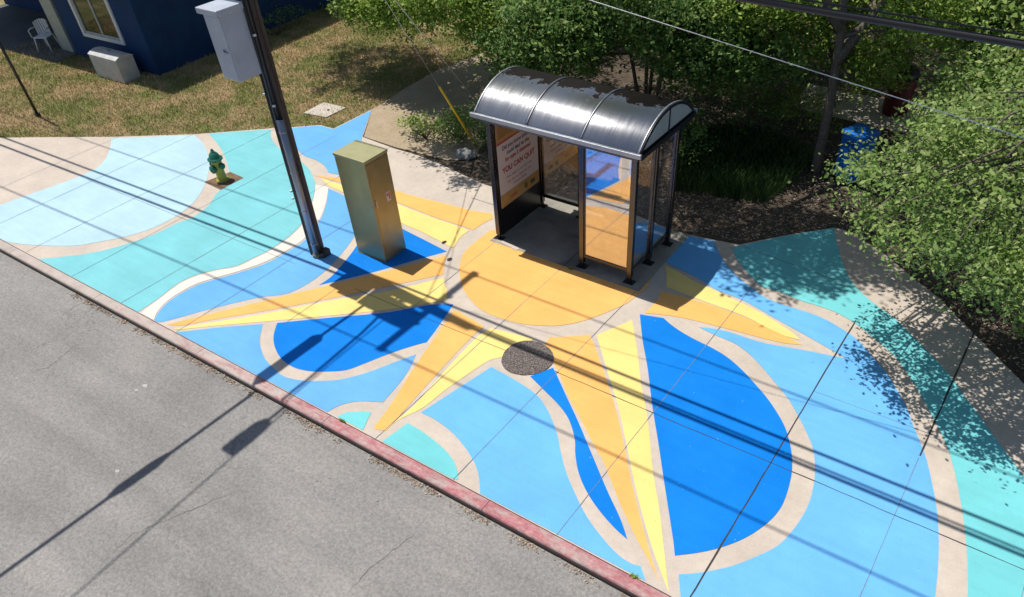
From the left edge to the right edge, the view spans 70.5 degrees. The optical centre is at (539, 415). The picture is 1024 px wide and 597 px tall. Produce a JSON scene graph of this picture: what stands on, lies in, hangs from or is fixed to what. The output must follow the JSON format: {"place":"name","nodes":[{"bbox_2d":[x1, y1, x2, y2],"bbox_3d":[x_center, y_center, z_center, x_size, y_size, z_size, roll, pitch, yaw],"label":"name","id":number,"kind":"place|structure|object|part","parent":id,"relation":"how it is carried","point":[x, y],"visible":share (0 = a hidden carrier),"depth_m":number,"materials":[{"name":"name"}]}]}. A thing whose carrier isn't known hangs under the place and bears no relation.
{"place":"outdoors","nodes":[
{"label":"outdoors","id":0,"kind":"place"},
{"bbox_2d":[0,0,504,137],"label":"lawn","id":1,"kind":"structure","parent":0,"point":[2,2],"depth_m":20.68,"materials":[{"name":"green plant"}]},
{"bbox_2d":[0,42,40,116],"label":"sign post","id":2,"kind":"object","parent":1,"relation":"on","point":[37,114],"visible":0.92,"depth_m":19.09,"materials":[{"name":"black metal"}]},
{"bbox_2d":[88,46,140,82],"bbox_3d":[-12.575,-10.403,21.396,1.380,0.750,0.600,23,51,24],"label":"storage box","id":3,"kind":"object","parent":1,"relation":"on","point":[116,65],"visible":1,"depth_m":21.16,"materials":[{"name":"silver metal"}]},
{"bbox_2d":[0,0,338,75],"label":"blue house","id":4,"kind":"structure","parent":1,"relation":"on","point":[158,37],"depth_m":21.92,"materials":[{"name":"painted siding"},{"name":"glass"},{"name":"white painted trim"}]},
{"bbox_2d":[28,18,60,51],"bbox_3d":[-15.972,-12.219,23.281,0.596,0.863,0.516,5,46,8],"label":"plastic chair","id":5,"kind":"object","parent":4,"relation":"on","point":[44,34],"visible":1,"depth_m":23.25,"materials":[{"name":"white plastic"}]},
{"bbox_2d":[68,0,125,45],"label":"window","id":6,"kind":"structure","parent":4,"relation":"in","point":[98,16],"depth_m":21.60,"materials":[{"name":"white glass"}]},
{"bbox_2d":[263,3,317,34],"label":"shrub","id":7,"kind":"object","parent":1,"relation":"on","point":[284,17],"visible":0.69,"depth_m":23.62,"materials":[{"name":"green plant"}]},
{"bbox_2d":[304,102,345,117],"bbox_3d":[-5.715,-8.078,19.212,0.809,0.080,0.805,24,51,25],"label":"utility cover","id":8,"kind":"object","parent":1,"relation":"on","point":[327,113],"visible":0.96,"depth_m":19.17,"materials":[{"name":"concrete"}]},
{"bbox_2d":[0,252,628,596],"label":"road","id":9,"kind":"structure","parent":0,"point":[133,464],"depth_m":10.14,"materials":[{"name":"grey asphalt"}]},
{"bbox_2d":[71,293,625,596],"bbox_3d":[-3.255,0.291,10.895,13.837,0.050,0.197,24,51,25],"label":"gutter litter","id":10,"kind":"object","parent":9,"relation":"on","point":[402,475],"visible":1,"depth_m":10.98,"materials":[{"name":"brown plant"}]},
{"bbox_2d":[364,52,537,159],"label":"path","id":11,"kind":"structure","parent":0,"point":[423,94],"depth_m":19.10,"materials":[{"name":"beige concrete"}]},
{"bbox_2d":[394,106,459,145],"bbox_3d":[-2.745,-6.903,17.397,1.247,0.728,2.058,-26,49,-21],"label":"shrub","id":12,"kind":"object","parent":11,"relation":"on","point":[411,122],"visible":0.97,"depth_m":17.46,"materials":[{"name":"green plant"}]},
{"bbox_2d":[0,110,1023,596],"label":"sidewalk","id":13,"kind":"structure","parent":0,"point":[830,412],"depth_m":11.70,"materials":[{"name":"blue paint"}]},
{"bbox_2d":[207,149,229,182],"bbox_3d":[-7.303,-5.656,16.384,0.364,0.755,0.362,-11,46,-7],"label":"fire hydrant","id":14,"kind":"object","parent":13,"relation":"on","point":[216,164],"visible":1,"depth_m":16.29,"materials":[{"name":"green metal"}]},
{"bbox_2d":[241,0,330,258],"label":"utility pole","id":15,"kind":"object","parent":13,"relation":"on","point":[272,93],"visible":0.99,"depth_m":12.37,"materials":[{"name":"black metal"}]},
{"bbox_2d":[195,0,261,81],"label":"meter box","id":16,"kind":"object","parent":15,"relation":"attached to","point":[229,30],"visible":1,"depth_m":11.11,"materials":[{"name":"grey metal"}]},
{"bbox_2d":[203,15,238,79],"bbox_3d":[-4.918,-5.655,11.162,0.370,0.900,0.042,24,51,25],"label":"door","id":17,"kind":"structure","parent":16,"relation":"in","point":[214,26],"depth_m":11.14,"materials":[{"name":"grey metal"}]},
{"bbox_2d":[385,0,476,146],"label":"guy wire","id":18,"kind":"object","parent":15,"relation":"attached to","point":[455,112],"visible":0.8,"depth_m":15.81,"materials":[{"name":"yellow plastic"}]},
{"bbox_2d":[395,0,477,101],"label":"guy wire","id":19,"kind":"object","parent":15,"relation":"attached to","point":[435,49],"visible":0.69,"depth_m":14.63,"materials":[{"name":"grey metal"}]},
{"bbox_2d":[590,0,1023,137],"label":"service wire","id":20,"kind":"object","parent":15,"relation":"attached to","point":[812,70],"visible":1,"depth_m":8.13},
{"bbox_2d":[733,0,1023,48],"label":"overhead cable","id":21,"kind":"object","parent":15,"relation":"attached to","point":[926,28],"visible":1,"depth_m":6.31,"materials":[{"name":"black rubber"}]},
{"bbox_2d":[333,140,405,262],"bbox_3d":[-3.141,-3.967,13.530,0.777,2.035,0.608,24,51,25],"label":"utility cabinet","id":22,"kind":"object","parent":13,"relation":"on","point":[364,172],"visible":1,"depth_m":13.22,"materials":[{"name":"metal"}]},
{"bbox_3d":[-2.827,-3.817,13.380,0.020,1.890,0.524,24,51,25],"label":"door","id":23,"kind":"part","parent":22,"relation":"part of","materials":[{"name":"paint"}]},
{"bbox_2d":[469,66,697,284],"bbox_3d":[0.773,-4.456,13.130,3.350,2.939,2.010,24,51,25],"label":"bus shelter","id":24,"kind":"object","parent":13,"relation":"on","point":[603,158],"visible":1,"depth_m":12.38,"materials":[{"name":"black metal"}]},
{"bbox_2d":[631,573,639,579],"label":"weed","id":25,"kind":"object","parent":13,"relation":"on","point":[634,576],"visible":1,"depth_m":8.79,"materials":[{"name":"green plant"}]},
{"bbox_2d":[363,8,1023,382],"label":"planting bed","id":26,"kind":"object","parent":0,"point":[477,168],"depth_m":14.97,"materials":[{"name":"brown soil"}]},
{"bbox_2d":[320,0,546,64],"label":"lawn tree","id":27,"kind":"object","parent":26,"relation":"on","point":[377,13],"visible":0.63,"depth_m":17.40,"materials":[{"name":"green plant"}]},
{"bbox_2d":[422,106,485,144],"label":"shrub","id":28,"kind":"object","parent":26,"relation":"in","point":[456,129],"visible":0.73,"depth_m":17.26,"materials":[{"name":"green plant"}]},
{"bbox_2d":[431,96,486,146],"bbox_3d":[-1.343,-7.018,17.301,2.690,0.915,2.146,24,51,25],"label":"shrub","id":29,"kind":"object","parent":26,"relation":"in","point":[473,122],"visible":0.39,"depth_m":17.17,"materials":[{"name":"green plant"}]},
{"bbox_2d":[455,148,476,160],"bbox_3d":[-1.758,-6.105,16.947,0.598,0.258,0.427,24,51,25],"label":"rock","id":30,"kind":"object","parent":26,"relation":"on","point":[466,154],"visible":1,"depth_m":16.82,"materials":[{"name":"grey stone"}]},
{"bbox_2d":[461,0,826,104],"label":"crape myrtle","id":31,"kind":"object","parent":26,"relation":"on","point":[576,30],"visible":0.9,"depth_m":15.02,"materials":[{"name":"green plant"}]},
{"bbox_2d":[678,92,720,172],"bbox_3d":[2.929,-6.176,15.735,2.281,1.592,2.056,24,51,25],"label":"shrub","id":32,"kind":"object","parent":26,"relation":"on","point":[697,132],"visible":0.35,"depth_m":15.57,"materials":[{"name":"green plant"}]},
{"bbox_2d":[686,67,766,97],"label":"shrub","id":33,"kind":"object","parent":26,"relation":"on","point":[714,92],"visible":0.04,"depth_m":18.41,"materials":[{"name":"green plant"}]},
{"bbox_2d":[675,119,814,203],"bbox_3d":[3.722,-5.785,16.060,4.256,0.470,3.332,24,51,25],"label":"ground cover","id":34,"kind":"object","parent":26,"relation":"on","point":[751,165],"visible":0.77,"depth_m":15.49,"materials":[{"name":"green plant"}]},
{"bbox_2d":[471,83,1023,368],"bbox_3d":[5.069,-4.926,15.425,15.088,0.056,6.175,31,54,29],"label":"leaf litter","id":35,"kind":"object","parent":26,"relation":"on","point":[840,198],"visible":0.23,"depth_m":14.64,"materials":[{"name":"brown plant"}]},
{"bbox_2d":[714,75,807,140],"bbox_3d":[4.978,-7.064,16.599,2.099,1.440,2.166,24,51,25],"label":"shrub","id":36,"kind":"object","parent":26,"relation":"on","point":[774,102],"visible":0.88,"depth_m":16.40,"materials":[{"name":"green plant"}]},
{"bbox_2d":[719,37,850,115],"bbox_3d":[5.901,-8.118,17.385,2.235,1.736,2.675,-15,46,-12],"label":"shrub","id":37,"kind":"object","parent":26,"relation":"on","point":[774,80],"visible":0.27,"depth_m":17.46,"materials":[{"name":"green plant"}]},
{"bbox_2d":[763,80,862,133],"bbox_3d":[6.181,-7.049,16.698,1.928,1.180,1.793,-7,45,-4],"label":"shrub","id":38,"kind":"object","parent":26,"relation":"on","point":[800,128],"visible":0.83,"depth_m":16.64,"materials":[{"name":"green plant"}]},
{"bbox_2d":[771,1,866,64],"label":"broadleaf tree","id":39,"kind":"object","parent":26,"relation":"on","point":[820,31],"depth_m":19.20,"materials":[{"name":"green plant"}]},
{"bbox_2d":[704,0,999,173],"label":"shade tree","id":40,"kind":"object","parent":26,"relation":"on","point":[839,54],"visible":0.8,"depth_m":14.03,"materials":[{"name":"green plant"}]},
{"bbox_2d":[833,123,880,187],"bbox_3d":[6.529,-5.378,15.018,0.540,1.100,0.540,-24,49,-20],"label":"trash bin","id":41,"kind":"object","parent":26,"relation":"on","point":[852,138],"visible":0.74,"depth_m":14.72,"materials":[{"name":"plastic"}]},
{"bbox_2d":[839,137,858,161],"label":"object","id":42,"kind":"structure","parent":41,"relation":"in","point":[845,149],"depth_m":14.80,"materials":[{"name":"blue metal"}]},
{"bbox_2d":[787,33,1023,344],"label":"leafy tree","id":43,"kind":"object","parent":26,"relation":"on","point":[998,172],"visible":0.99,"depth_m":9.53,"materials":[{"name":"green plant"}]},
{"bbox_2d":[878,11,982,94],"bbox_3d":[9.906,-8.737,17.482,3.552,2.136,1.807,24,51,25],"label":"shrub","id":44,"kind":"object","parent":26,"relation":"on","point":[933,62],"visible":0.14,"depth_m":17.65,"materials":[{"name":"green plant"}]},
{"bbox_2d":[962,272,1017,310],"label":"shrub","id":45,"kind":"object","parent":26,"relation":"on","point":[981,303],"visible":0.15,"depth_m":12.07,"materials":[{"name":"green plant"}]},
{"bbox_2d":[1002,312,1023,336],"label":"shrub","id":46,"kind":"object","parent":26,"relation":"on","point":[1019,329],"visible":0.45,"depth_m":11.33,"materials":[{"name":"green plant"}]},
{"bbox_2d":[790,84,1003,149],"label":"back path","id":47,"kind":"structure","parent":0,"point":[871,115],"depth_m":17.80,"materials":[{"name":"concrete"}]},
{"bbox_2d":[881,62,920,116],"bbox_3d":[8.612,-7.788,17.252,0.660,1.150,0.660,24,51,25],"label":"trash bin","id":48,"kind":"object","parent":47,"relation":"on","point":[888,109],"visible":0.49,"depth_m":17.14,"materials":[{"name":"red plastic"}]},
{"bbox_2d":[848,0,1023,146],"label":"broadleaf tree","id":49,"kind":"object","parent":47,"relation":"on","point":[1009,14],"visible":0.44,"depth_m":12.73,"materials":[{"name":"green plant"}]},
{"label":"ground","id":50,"kind":"structure","parent":0,"visible":0},
{"bbox_2d":[0,240,669,596],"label":"kerb","id":51,"kind":"structure","parent":50,"relation":"on","point":[598,569],"depth_m":10.60,"materials":[{"name":"paint"}]}
]}

